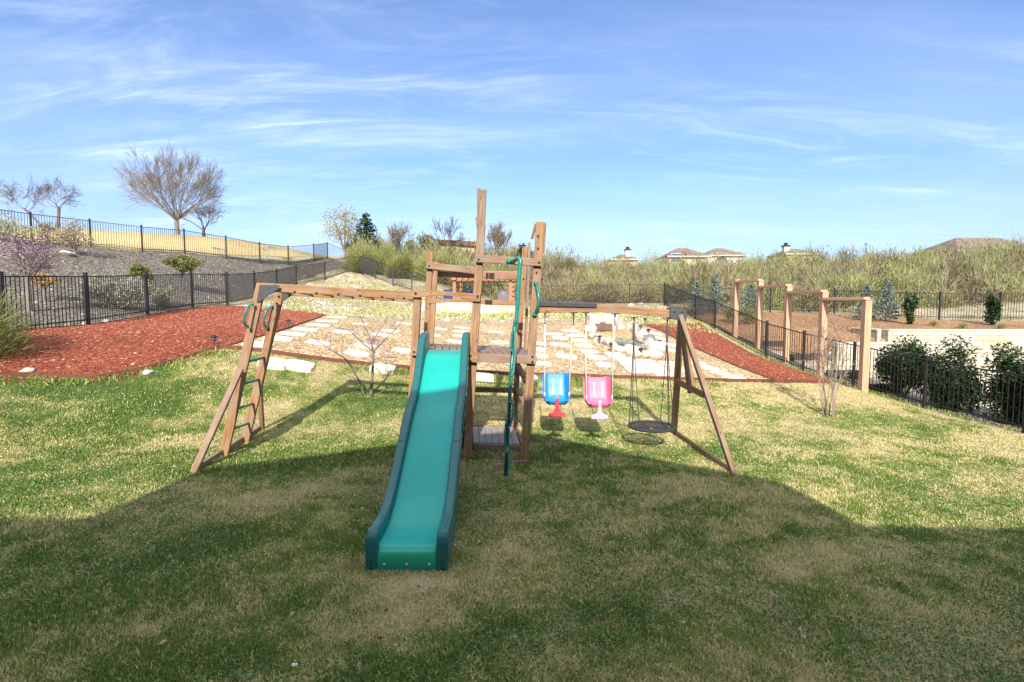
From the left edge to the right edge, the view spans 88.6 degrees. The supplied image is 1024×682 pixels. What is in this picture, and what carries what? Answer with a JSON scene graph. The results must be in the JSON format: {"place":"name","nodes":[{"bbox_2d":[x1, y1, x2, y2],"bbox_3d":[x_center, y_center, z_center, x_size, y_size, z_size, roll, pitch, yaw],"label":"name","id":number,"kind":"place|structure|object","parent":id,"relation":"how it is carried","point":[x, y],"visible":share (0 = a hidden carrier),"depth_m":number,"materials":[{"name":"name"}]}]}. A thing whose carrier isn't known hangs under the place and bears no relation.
{"place":"outdoors","nodes":[
{"label":"outdoors","id":0,"kind":"place"},
{"bbox_2d":[2,226,343,258],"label":"meadow","id":1,"kind":"structure","parent":0,"point":[162,242],"depth_m":30.00,"materials":[{"name":"yellow plant"}]},
{"bbox_2d":[0,172,58,224],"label":"bare tree","id":2,"kind":"object","parent":1,"relation":"on","point":[13,195],"visible":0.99,"depth_m":27.58,"materials":[{"name":"brown plant"}]},
{"bbox_2d":[24,176,83,227],"bbox_3d":[-25.746,-7.720,29.686,2.920,3.157,2.518,3,5,33],"label":"bare tree","id":3,"kind":"object","parent":1,"relation":"on","point":[62,204],"visible":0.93,"depth_m":29.55,"materials":[{"name":"brown plant"}]},
{"bbox_2d":[110,136,231,234],"bbox_3d":[-23.163,-10.517,35.924,7.193,6.944,6.896,-2,4,-28],"label":"bare tree","id":4,"kind":"object","parent":1,"relation":"on","point":[151,182],"visible":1,"depth_m":35.78,"materials":[{"name":"brown plant"}]},
{"bbox_2d":[165,197,224,236],"bbox_3d":[-23.254,-8.941,38.700,3.859,3.477,3.613,-4,6,-44],"label":"bare tree","id":5,"kind":"object","parent":1,"relation":"on","point":[203,214],"visible":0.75,"depth_m":39.12,"materials":[{"name":"plant"}]},
{"bbox_2d":[317,204,362,256],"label":"yellow tree","id":6,"kind":"object","parent":1,"relation":"on","point":[340,233],"visible":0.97,"depth_m":46.17,"materials":[{"name":"grey plant"}]},
{"bbox_2d":[435,239,475,255],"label":"house","id":7,"kind":"structure","parent":0,"point":[462,244],"depth_m":49.99,"materials":[{"name":"tile"}]},
{"bbox_2d":[0,348,1023,681],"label":"lawn","id":8,"kind":"structure","parent":0,"point":[336,389],"depth_m":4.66,"materials":[{"name":"plant"}]},
{"bbox_2d":[257,357,287,370],"bbox_3d":[-4.634,0.483,10.207,0.523,0.343,0.366,0,4,0],"label":"stone block","id":9,"kind":"object","parent":8,"relation":"on","point":[274,363],"depth_m":10.12,"materials":[{"name":"stone"}]},
{"bbox_2d":[286,359,314,372],"bbox_3d":[-4.181,0.537,10.320,0.551,0.348,0.365,0,4,0],"label":"stone block","id":10,"kind":"object","parent":8,"relation":"on","point":[299,365],"depth_m":10.23,"materials":[{"name":"stone"}]},
{"bbox_2d":[311,304,408,395],"bbox_3d":[-2.783,0.339,9.585,1.794,2.083,1.002,-1,4,-17],"label":"redbud sapling","id":11,"kind":"object","parent":8,"relation":"on","point":[372,367],"visible":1,"depth_m":9.56,"materials":[{"name":"brown plant"}]},
{"bbox_2d":[369,363,395,373],"bbox_3d":[-2.672,0.618,10.881,0.501,0.301,0.360,0,4,0],"label":"stone block","id":12,"kind":"object","parent":8,"relation":"on","point":[382,368],"depth_m":10.77,"materials":[{"name":"stone"}]},
{"bbox_2d":[189,188,736,571],"bbox_3d":[-0.498,-0.068,6.146,6.635,3.636,4.767,0,4,0],"label":"play set","id":13,"kind":"object","parent":8,"relation":"on","point":[413,526],"visible":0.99,"depth_m":6.57,"materials":[{"name":"brown wood"}]},
{"bbox_2d":[542,311,576,416],"bbox_3d":[0.652,0.310,7.269,0.493,1.437,0.382,0,4,0],"label":"toddler swing","id":14,"kind":"object","parent":13,"relation":"hanging from","point":[556,389],"visible":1,"depth_m":7.35,"materials":[{"name":"blue plastic"}]},
{"bbox_2d":[582,312,618,418],"bbox_3d":[1.237,0.338,7.371,0.506,1.477,0.381,0,4,0],"label":"toddler swing","id":15,"kind":"object","parent":13,"relation":"hanging from","point":[598,392],"visible":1,"depth_m":7.45,"materials":[{"name":"pink plastic"}]},
{"bbox_2d":[628,317,675,432],"bbox_3d":[2.007,0.463,7.500,0.672,1.612,0.672,0,4,0],"label":"web swing","id":16,"kind":"object","parent":13,"relation":"hanging from","point":[641,426],"visible":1,"depth_m":7.50,"materials":[{"name":"fabric"}]},
{"bbox_2d":[476,372,493,381],"bbox_3d":[-0.636,0.811,11.096,0.504,0.274,0.370,0,4,0],"label":"stone block","id":17,"kind":"object","parent":8,"relation":"on","point":[484,377],"depth_m":10.96,"materials":[{"name":"stone"}]},
{"bbox_2d":[6,363,1018,679],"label":"fallen leaves","id":18,"kind":"object","parent":8,"relation":"on","point":[542,533],"visible":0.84,"depth_m":4.08,"materials":[{"name":"brown plant"}]},
{"bbox_2d":[804,303,856,416],"bbox_3d":[6.681,0.399,10.744,1.316,2.386,0.840,-2,4,-28],"label":"bare shrub","id":19,"kind":"object","parent":8,"relation":"on","point":[825,405],"visible":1,"depth_m":10.68,"materials":[{"name":"brown plant"}]},
{"bbox_2d":[0,0,1023,266],"label":"sky","id":20,"kind":"structure","parent":0,"point":[611,125],"materials":[{"name":"blue"}]},
{"bbox_2d":[6,235,1023,435],"bbox_3d":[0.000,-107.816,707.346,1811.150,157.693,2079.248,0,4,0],"label":"ground","id":21,"kind":"structure","parent":0,"point":[350,276],"depth_m":25.88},
{"bbox_2d":[0,345,219,378],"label":"bed edging","id":22,"kind":"object","parent":21,"relation":"on","point":[75,375],"visible":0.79,"depth_m":8.98,"materials":[{"name":"brown wood"}]},
{"bbox_2d":[0,305,325,374],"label":"mulch bed","id":23,"kind":"object","parent":21,"relation":"on","point":[90,363],"visible":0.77,"depth_m":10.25,"materials":[{"name":"red wood"}]},
{"bbox_2d":[0,283,51,358],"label":"feathery shrub","id":24,"kind":"object","parent":23,"relation":"on","point":[4,332],"visible":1,"depth_m":9.23,"materials":[{"name":"green plant"}]},
{"bbox_2d":[0,238,346,329],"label":"hillside mulch","id":25,"kind":"object","parent":21,"relation":"on","point":[97,261],"visible":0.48,"depth_m":21.71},
{"bbox_2d":[0,214,43,241],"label":"grey bush","id":26,"kind":"object","parent":25,"relation":"on","point":[4,224],"visible":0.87,"depth_m":21.17,"materials":[{"name":"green plant"}]},
{"bbox_2d":[0,222,75,311],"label":"redbud tree","id":27,"kind":"object","parent":25,"relation":"on","point":[39,264],"visible":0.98,"depth_m":13.12,"materials":[{"name":"pink plant"}]},
{"bbox_2d":[22,272,57,300],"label":"gold bush","id":28,"kind":"object","parent":25,"relation":"on","point":[43,283],"visible":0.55,"depth_m":14.50,"materials":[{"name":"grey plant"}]},
{"bbox_2d":[32,221,65,243],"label":"grey bush","id":29,"kind":"object","parent":25,"relation":"on","point":[47,228],"visible":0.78,"depth_m":23.10,"materials":[{"name":"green plant"}]},
{"bbox_2d":[49,216,97,252],"bbox_3d":[-18.243,-4.290,21.677,1.725,1.701,1.234,0,4,0],"label":"grey bush","id":30,"kind":"object","parent":25,"relation":"on","point":[71,239],"visible":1,"depth_m":21.61,"materials":[{"name":"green plant"}]},
{"bbox_2d":[78,273,154,307],"bbox_3d":[-11.754,-1.485,15.516,1.964,1.076,1.502,0,4,0],"label":"sage shrub","id":31,"kind":"object","parent":25,"relation":"on","point":[127,296],"visible":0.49,"depth_m":15.36,"materials":[{"name":"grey plant"}]},
{"bbox_2d":[128,261,154,283],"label":"green shrub","id":32,"kind":"object","parent":25,"relation":"on","point":[136,269],"visible":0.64,"depth_m":19.23,"materials":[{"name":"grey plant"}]},
{"bbox_2d":[148,285,174,305],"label":"sage shrub","id":33,"kind":"object","parent":25,"relation":"on","point":[154,296],"visible":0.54,"depth_m":17.04,"materials":[{"name":"grey plant"}]},
{"bbox_2d":[0,209,351,264],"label":"metal fence","id":34,"kind":"object","parent":25,"relation":"on","point":[297,255],"visible":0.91,"depth_m":27.99,"materials":[{"name":"black metal"}]},
{"bbox_2d":[162,254,202,288],"bbox_3d":[-13.059,-2.681,20.881,1.520,1.555,1.395,0,4,0],"label":"tree","id":35,"kind":"object","parent":25,"relation":"on","point":[184,263],"visible":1,"depth_m":20.63,"materials":[{"name":"green plant"}]},
{"bbox_2d":[0,256,354,331],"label":"metal fence","id":36,"kind":"object","parent":21,"relation":"on","point":[278,277],"visible":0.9,"depth_m":15.07,"materials":[{"name":"black metal"}]},
{"bbox_2d":[226,316,320,344],"bbox_3d":[-5.765,-0.291,13.476,0.378,0.556,5.820,0,4,-1],"label":"bed edging","id":37,"kind":"object","parent":21,"relation":"on","point":[257,336],"visible":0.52,"depth_m":12.67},
{"bbox_2d":[346,212,381,250],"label":"conifer","id":38,"kind":"object","parent":21,"relation":"on","point":[366,223],"visible":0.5,"depth_m":45.24,"materials":[{"name":"green plant"}]},
{"bbox_2d":[339,235,395,272],"bbox_3d":[-10.441,-6.397,38.679,4.889,2.940,3.386,0,4,0],"label":"willow bush","id":39,"kind":"object","parent":21,"relation":"on","point":[378,256],"visible":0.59,"depth_m":38.27,"materials":[{"name":"green plant"}]},
{"bbox_2d":[380,249,417,278],"bbox_3d":[-7.788,-5.541,36.753,2.779,2.372,2.658,0,4,0],"label":"willow bush","id":40,"kind":"object","parent":21,"relation":"on","point":[404,262],"visible":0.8,"depth_m":36.29,"materials":[{"name":"green plant"}]},
{"bbox_2d":[385,217,417,257],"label":"bare tree","id":41,"kind":"object","parent":21,"relation":"on","point":[395,235],"visible":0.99,"depth_m":42.38,"materials":[{"name":"grey plant"}]},
{"bbox_2d":[403,231,436,253],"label":"round tree","id":42,"kind":"object","parent":21,"relation":"on","point":[423,240],"visible":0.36,"depth_m":48.26,"materials":[{"name":"green plant"}]},
{"bbox_2d":[407,246,464,281],"bbox_3d":[-5.304,-5.595,36.723,4.748,3.006,3.258,0,4,0],"label":"willow bush","id":43,"kind":"object","parent":21,"relation":"on","point":[421,268],"visible":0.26,"depth_m":36.28,"materials":[{"name":"green plant"}]},
{"bbox_2d":[422,215,464,251],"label":"bare tree","id":44,"kind":"object","parent":21,"relation":"on","point":[449,230],"visible":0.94,"depth_m":48.05,"materials":[{"name":"plant"}]},
{"bbox_2d":[421,301,514,313],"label":"patio wall","id":45,"kind":"structure","parent":21,"relation":"on","point":[458,307],"depth_m":25.00,"materials":[{"name":"stone"}]},
{"bbox_2d":[450,271,516,300],"bbox_3d":[-1.435,-2.519,27.692,3.773,2.102,3.800,0,4,0],"label":"pergola","id":46,"kind":"object","parent":21,"relation":"on","point":[511,288],"visible":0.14,"depth_m":26.41,"materials":[{"name":"orange wood"}]},
{"bbox_2d":[246,274,722,335],"bbox_3d":[-3.298,-2.264,25.478,25.270,3.410,16.085,2,4,25],"label":"rubble","id":47,"kind":"object","parent":21,"relation":"on","point":[366,301],"visible":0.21,"depth_m":23.45,"materials":[{"name":"beige stone"}]},
{"bbox_2d":[262,273,722,334],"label":"dry slope grass","id":48,"kind":"structure","parent":21,"relation":"on","point":[391,312],"depth_m":21.95,"materials":[{"name":"beige plant"}]},
{"bbox_2d":[234,315,768,378],"bbox_3d":[-0.227,0.090,15.155,12.757,1.576,7.182,-1,4,-10],"label":"gravel bed","id":49,"kind":"object","parent":21,"relation":"on","point":[284,346],"visible":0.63,"depth_m":13.43,"materials":[{"name":"beige gravel"}]},
{"bbox_2d":[263,336,293,341],"bbox_3d":[-5.230,-0.013,11.766,0.622,0.234,0.342,-1,4,-10],"label":"stepping stone","id":50,"kind":"object","parent":49,"relation":"on","point":[283,338],"visible":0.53,"depth_m":11.71,"materials":[{"name":"stone"}]},
{"bbox_2d":[278,331,306,335],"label":"stepping stone","id":51,"kind":"object","parent":49,"relation":"on","point":[292,333],"visible":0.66,"depth_m":12.34,"materials":[{"name":"stone"}]},
{"bbox_2d":[292,327,318,331],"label":"stepping stone","id":52,"kind":"object","parent":49,"relation":"on","point":[305,329],"visible":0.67,"depth_m":13.10,"materials":[{"name":"stone"}]},
{"bbox_2d":[306,339,329,345],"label":"stepping stone","id":53,"kind":"object","parent":49,"relation":"on","point":[311,341],"visible":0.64,"depth_m":11.91,"materials":[{"name":"stone"}]},
{"bbox_2d":[343,349,369,356],"bbox_3d":[-3.446,0.320,11.679,0.539,0.253,0.358,0,4,0],"label":"stepping stone","id":54,"kind":"object","parent":49,"relation":"on","point":[357,353],"visible":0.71,"depth_m":11.65,"materials":[{"name":"stone"}]},
{"bbox_2d":[584,325,596,333],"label":"pond rock","id":55,"kind":"object","parent":49,"relation":"on","point":[591,328],"visible":0.61,"depth_m":16.02,"materials":[{"name":"beige stone"}]},
{"bbox_2d":[595,323,611,330],"bbox_3d":[2.892,-0.439,16.577,0.500,0.220,0.300,0,4,0],"label":"waterfall box","id":56,"kind":"object","parent":49,"relation":"on","point":[604,326],"visible":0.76,"depth_m":16.43,"materials":[{"name":"brown stone"}]},
{"bbox_2d":[605,317,618,330],"bbox_3d":[3.162,-0.471,16.883,0.453,0.615,0.400,3,5,33],"label":"pond rock","id":57,"kind":"object","parent":49,"relation":"on","point":[610,320],"visible":0.49,"depth_m":16.78,"materials":[{"name":"beige stone"}]},
{"bbox_2d":[587,313,618,321],"bbox_3d":[2.994,-0.759,17.184,1.059,0.282,0.559,-1,4,-11],"label":"pond rock","id":58,"kind":"object","parent":57,"relation":"on","point":[604,317],"visible":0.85,"depth_m":16.96,"materials":[{"name":"beige stone"}]},
{"bbox_2d":[601,331,644,345],"bbox_3d":[3.340,-0.019,15.492,1.323,0.468,2.170,0,4,0],"label":"pond bed","id":59,"kind":"object","parent":49,"relation":"on","point":[618,334],"visible":0.41,"depth_m":16.02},
{"bbox_2d":[620,362,644,366],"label":"stepping stone","id":60,"kind":"object","parent":49,"relation":"on","point":[627,364],"visible":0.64,"depth_m":13.17,"materials":[{"name":"stone"}]},
{"bbox_2d":[625,345,643,356],"bbox_3d":[3.300,0.312,14.043,0.511,0.413,0.308,-3,-6,-5],"label":"pond rock","id":61,"kind":"object","parent":49,"relation":"on","point":[629,351],"visible":0.64,"depth_m":13.95,"materials":[{"name":"beige stone"}]},
{"bbox_2d":[625,367,651,372],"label":"stepping stone","id":62,"kind":"object","parent":49,"relation":"on","point":[639,369],"visible":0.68,"depth_m":12.77,"materials":[{"name":"stone"}]},
{"bbox_2d":[636,359,658,364],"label":"stepping stone","id":63,"kind":"object","parent":49,"relation":"on","point":[646,362],"visible":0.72,"depth_m":13.48,"materials":[{"name":"stone"}]},
{"bbox_2d":[643,365,665,369],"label":"stepping stone","id":64,"kind":"object","parent":49,"relation":"on","point":[654,367],"visible":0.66,"depth_m":13.12,"materials":[{"name":"stone"}]},
{"bbox_2d":[645,341,665,352],"bbox_3d":[3.990,0.203,14.653,0.581,0.407,0.364,4,5,28],"label":"pond rock","id":65,"kind":"object","parent":49,"relation":"on","point":[657,346],"visible":0.61,"depth_m":14.55,"materials":[{"name":"beige stone"}]},
{"bbox_2d":[648,349,663,358],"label":"pond rock","id":66,"kind":"object","parent":49,"relation":"on","point":[655,354],"visible":0.61,"depth_m":13.86,"materials":[{"name":"beige stone"}]},
{"bbox_2d":[649,369,673,375],"bbox_3d":[3.669,0.819,12.757,0.575,0.216,0.436,-1,4,-17],"label":"stepping stone","id":67,"kind":"object","parent":49,"relation":"on","point":[658,372],"visible":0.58,"depth_m":12.72,"materials":[{"name":"stone"}]},
{"bbox_2d":[485,219,517,253],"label":"bare tree","id":68,"kind":"object","parent":21,"relation":"on","point":[498,235],"visible":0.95,"depth_m":49.08,"materials":[{"name":"grey plant"}]},
{"bbox_2d":[498,290,508,300],"bbox_3d":[-0.441,-2.125,27.218,0.600,1.040,0.500,0,4,0],"label":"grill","id":69,"kind":"object","parent":21,"relation":"on","point":[503,294],"visible":0.42,"depth_m":26.97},
{"bbox_2d":[358,256,664,305],"bbox_3d":[-2.454,-4.004,31.965,22.195,3.898,4.815,2,4,25],"label":"metal fence","id":70,"kind":"object","parent":21,"relation":"on","point":[366,270],"visible":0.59,"depth_m":29.91,"materials":[{"name":"black metal"}]},
{"bbox_2d":[2,318,1021,431],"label":"edge weeds","id":71,"kind":"object","parent":21,"relation":"on","point":[634,380],"visible":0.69,"depth_m":10.98,"materials":[{"name":"green plant"}]},
{"bbox_2d":[220,345,817,383],"bbox_3d":[1.077,0.621,11.912,14.160,1.267,0.513,-1,4,-12],"label":"bed edging","id":72,"kind":"object","parent":21,"relation":"on","point":[305,356],"visible":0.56,"depth_m":11.81,"materials":[{"name":"brown wood"}]},
{"bbox_2d":[512,242,533,257],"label":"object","id":73,"kind":"object","parent":21,"relation":"on","point":[520,248],"visible":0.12,"depth_m":46.32,"materials":[{"name":"green plant"}]},
{"bbox_2d":[606,247,640,266],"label":"house","id":74,"kind":"structure","parent":21,"relation":"on","point":[627,250],"depth_m":118.38,"materials":[{"name":"beige stone"}]},
{"bbox_2d":[341,226,1023,312],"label":"brush","id":75,"kind":"object","parent":21,"relation":"on","point":[918,272],"depth_m":35.57,"materials":[{"name":"plant"}]},
{"bbox_2d":[657,248,711,265],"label":"house","id":76,"kind":"structure","parent":21,"relation":"on","point":[687,253],"depth_m":104.81,"materials":[{"name":"beige stone"}]},
{"bbox_2d":[646,325,773,378],"bbox_3d":[5.592,0.254,15.430,0.217,1.293,5.356,-2,4,-21],"label":"bed edging","id":77,"kind":"object","parent":21,"relation":"on","point":[716,356],"visible":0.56,"depth_m":14.65,"materials":[{"name":"brown wood"}]},
{"bbox_2d":[704,248,747,268],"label":"house","id":78,"kind":"structure","parent":21,"relation":"on","point":[724,252],"depth_m":117.64,"materials":[{"name":"paint"}]},
{"bbox_2d":[646,322,829,382],"bbox_3d":[6.648,0.220,17.389,3.818,1.492,8.784,-1,4,-9],"label":"mulch bed","id":79,"kind":"object","parent":21,"relation":"on","point":[760,368],"visible":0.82,"depth_m":16.37,"materials":[{"name":"red wood"}]},
{"bbox_2d":[766,243,823,263],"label":"house","id":80,"kind":"structure","parent":21,"relation":"on","point":[785,247],"depth_m":113.34,"materials":[{"name":"beige stone"}]},
{"bbox_2d":[732,279,873,392],"bbox_3d":[8.972,-0.479,17.203,0.340,3.408,7.037,0,4,-5],"label":"cedar frame","id":81,"kind":"object","parent":21,"relation":"on","point":[865,340],"visible":0.76,"depth_m":15.30,"materials":[{"name":"brown wood"}]},
{"bbox_2d":[790,354,816,360],"bbox_3d":[9.750,0.564,17.681,1.100,0.260,0.220,0,4,0],"label":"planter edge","id":82,"kind":"object","parent":21,"relation":"on","point":[807,356],"visible":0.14,"depth_m":17.57,"materials":[{"name":"grey concrete"}]},
{"bbox_2d":[826,370,858,378],"bbox_3d":[9.950,1.007,15.707,1.000,0.260,0.220,0,4,0],"label":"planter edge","id":83,"kind":"object","parent":21,"relation":"on","point":[843,373],"visible":0.19,"depth_m":15.60,"materials":[{"name":"grey concrete"}]},
{"bbox_2d":[664,283,1023,432],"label":"metal fence","id":84,"kind":"object","parent":21,"relation":"on","point":[698,301],"visible":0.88,"depth_m":14.57,"materials":[{"name":"black metal"}]},
{"bbox_2d":[666,283,1023,319],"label":"metal fence","id":85,"kind":"object","parent":21,"relation":"on","point":[940,293],"visible":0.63,"depth_m":23.54,"materials":[{"name":"black metal"}]},
{"bbox_2d":[675,306,1023,353],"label":"orange mulch bed","id":86,"kind":"object","parent":21,"relation":"on","point":[802,321],"visible":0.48,"depth_m":21.96,"materials":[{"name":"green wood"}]},
{"bbox_2d":[687,280,705,313],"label":"blue spruce","id":87,"kind":"object","parent":86,"relation":"on","point":[697,286],"visible":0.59,"depth_m":26.36,"materials":[{"name":"grey plant"}]},
{"bbox_2d":[704,274,726,312],"bbox_3d":[10.343,-2.359,26.909,1.338,2.138,1.322,0,4,0],"label":"blue spruce","id":88,"kind":"object","parent":86,"relation":"on","point":[709,297],"visible":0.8,"depth_m":26.82,"materials":[{"name":"grey plant"}]},
{"bbox_2d":[721,304,755,323],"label":"brown bush","id":89,"kind":"object","parent":86,"relation":"on","point":[729,311],"visible":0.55,"depth_m":23.93,"materials":[{"name":"grey plant"}]},
{"bbox_2d":[739,283,756,314],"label":"blue spruce","id":90,"kind":"object","parent":86,"relation":"on","point":[752,296],"visible":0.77,"depth_m":25.87,"materials":[{"name":"grey plant"}]},
{"bbox_2d":[853,284,878,318],"bbox_3d":[15.357,-1.618,22.697,1.014,1.725,0.893,0,4,0],"label":"blue spruce","id":91,"kind":"object","parent":86,"relation":"on","point":[866,293],"visible":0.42,"depth_m":22.69,"materials":[{"name":"grey plant"}]},
{"bbox_2d":[872,280,903,320],"bbox_3d":[15.971,-1.692,22.430,1.163,1.957,1.254,-3,5,-35],"label":"blue spruce","id":92,"kind":"object","parent":86,"relation":"on","point":[886,311],"visible":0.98,"depth_m":22.37,"materials":[{"name":"grey plant"}]},
{"bbox_2d":[901,291,918,323],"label":"young magnolia","id":93,"kind":"object","parent":86,"relation":"on","point":[910,304],"visible":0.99,"depth_m":21.27,"materials":[{"name":"green plant"}]},
{"bbox_2d":[983,293,1003,324],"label":"young magnolia","id":94,"kind":"object","parent":86,"relation":"on","point":[992,304],"visible":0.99,"depth_m":21.09,"materials":[{"name":"green plant"}]},
{"bbox_2d":[851,328,882,341],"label":"retaining wall","id":95,"kind":"structure","parent":21,"relation":"on","point":[876,334],"depth_m":19.43,"materials":[{"name":"stone"}]},
{"bbox_2d":[832,342,958,369],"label":"retaining wall","id":96,"kind":"structure","parent":21,"relation":"on","point":[875,345],"depth_m":17.11,"materials":[{"name":"stone"}]},
{"bbox_2d":[911,334,990,411],"bbox_3d":[10.652,0.764,12.551,1.515,1.896,1.438,0,4,0],"label":"holly shrub","id":97,"kind":"object","parent":21,"relation":"on","point":[956,354],"visible":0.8,"depth_m":12.48,"materials":[{"name":"green plant"}]},
{"bbox_2d":[882,329,1023,349],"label":"retaining wall","id":98,"kind":"structure","parent":21,"relation":"on","point":[984,338],"depth_m":18.98,"materials":[{"name":"stone"}]},
{"bbox_2d":[908,238,1022,255],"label":"house","id":99,"kind":"structure","parent":21,"relation":"on","point":[954,243],"depth_m":74.82,"materials":[{"name":"beige stone"}]},
{"bbox_2d":[959,350,1023,368],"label":"retaining wall","id":100,"kind":"structure","parent":21,"relation":"on","point":[980,360],"depth_m":17.13,"materials":[{"name":"stone"}]},
{"bbox_2d":[807,365,878,377],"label":"gravel path","id":101,"kind":"structure","parent":0,"point":[871,374],"depth_m":16.65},
{"bbox_2d":[848,381,1021,429],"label":"gravel path","id":102,"kind":"structure","parent":0,"point":[930,405],"depth_m":12.98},
{"bbox_2d":[868,384,902,393],"bbox_3d":[10.150,1.305,14.324,0.900,0.260,0.220,0,4,0],"label":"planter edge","id":103,"kind":"object","parent":102,"relation":"on","point":[884,388],"visible":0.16,"depth_m":14.21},
{"bbox_2d":[874,335,937,395],"bbox_3d":[10.285,0.662,13.811,1.363,1.674,1.487,0,4,0],"label":"holly shrub","id":104,"kind":"object","parent":102,"relation":"on","point":[911,349],"visible":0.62,"depth_m":13.62,"materials":[{"name":"green plant"}]},
{"bbox_2d":[980,342,1023,425],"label":"holly shrub","id":105,"kind":"object","parent":102,"relation":"on","point":[1007,364],"visible":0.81,"depth_m":11.58,"materials":[{"name":"green plant"}]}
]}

